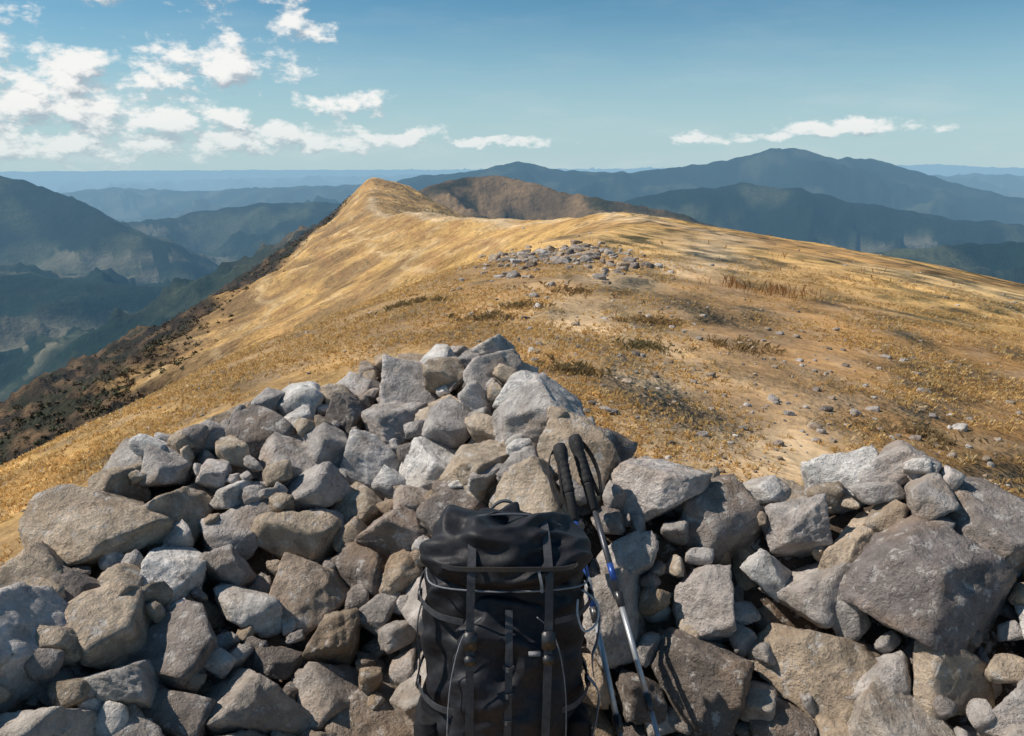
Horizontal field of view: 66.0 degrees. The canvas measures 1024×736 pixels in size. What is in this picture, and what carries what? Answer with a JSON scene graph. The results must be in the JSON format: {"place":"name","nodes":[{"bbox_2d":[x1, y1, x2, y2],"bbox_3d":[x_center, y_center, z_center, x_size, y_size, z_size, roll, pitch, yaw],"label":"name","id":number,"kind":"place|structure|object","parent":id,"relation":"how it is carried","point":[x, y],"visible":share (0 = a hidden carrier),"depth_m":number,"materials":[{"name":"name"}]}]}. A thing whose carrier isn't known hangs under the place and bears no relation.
{"place":"outdoors","nodes":[
{"label":"outdoors","id":0,"kind":"place"},
{"bbox_2d":[0,148,1023,564],"bbox_3d":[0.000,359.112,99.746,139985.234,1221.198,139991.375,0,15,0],"label":"mountain terrain","id":1,"kind":"structure","parent":0,"point":[92,264],"depth_m":389.20,"materials":[{"name":"yellow plant"}]},
{"bbox_2d":[0,196,350,464],"bbox_3d":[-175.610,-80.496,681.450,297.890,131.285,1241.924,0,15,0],"label":"hillside bushes","id":2,"kind":"object","parent":1,"relation":"on","point":[118,393],"visible":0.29,"depth_m":258.29,"materials":[{"name":"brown plant"}]},
{"bbox_2d":[0,333,1023,735],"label":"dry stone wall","id":3,"kind":"structure","parent":1,"relation":"on","point":[254,567],"depth_m":2.29,"materials":[{"name":"stone"}]},
{"bbox_2d":[413,499,600,735],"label":"hiking backpack","id":4,"kind":"object","parent":3,"relation":"on","point":[505,606],"visible":1,"depth_m":1.73,"materials":[{"name":"black fabric"}]},
{"bbox_2d":[548,442,623,735],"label":"trekking pole","id":5,"kind":"object","parent":3,"relation":"on","point":[560,451],"visible":0.93,"depth_m":2.23,"materials":[{"name":"black metal"}]},
{"bbox_2d":[568,434,660,735],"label":"trekking pole","id":6,"kind":"object","parent":3,"relation":"on","point":[577,444],"visible":1,"depth_m":2.23,"materials":[{"name":"silver metal"}]},
{"bbox_2d":[0,234,1023,565],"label":"dry grass","id":7,"kind":"structure","parent":1,"relation":"on","point":[80,458],"depth_m":8.24,"materials":[{"name":"yellow plant"}]},
{"bbox_2d":[0,212,1023,564],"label":"scattered rocks","id":8,"kind":"object","parent":1,"relation":"on","point":[546,252],"visible":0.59,"depth_m":8.96,"materials":[{"name":"stone"}]},
{"bbox_2d":[365,279,1023,455],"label":"scrub","id":9,"kind":"object","parent":1,"relation":"on","point":[932,433],"visible":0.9,"depth_m":8.03,"materials":[{"name":"brown plant"}]},
{"bbox_2d":[631,240,1020,299],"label":"rust brown weeds","id":10,"kind":"object","parent":1,"relation":"on","point":[744,285],"visible":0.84,"depth_m":13.65,"materials":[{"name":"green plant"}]},
{"bbox_2d":[0,0,1023,171],"label":"sky","id":11,"kind":"structure","parent":0,"point":[86,85],"materials":[{"name":"blue"}]}
]}

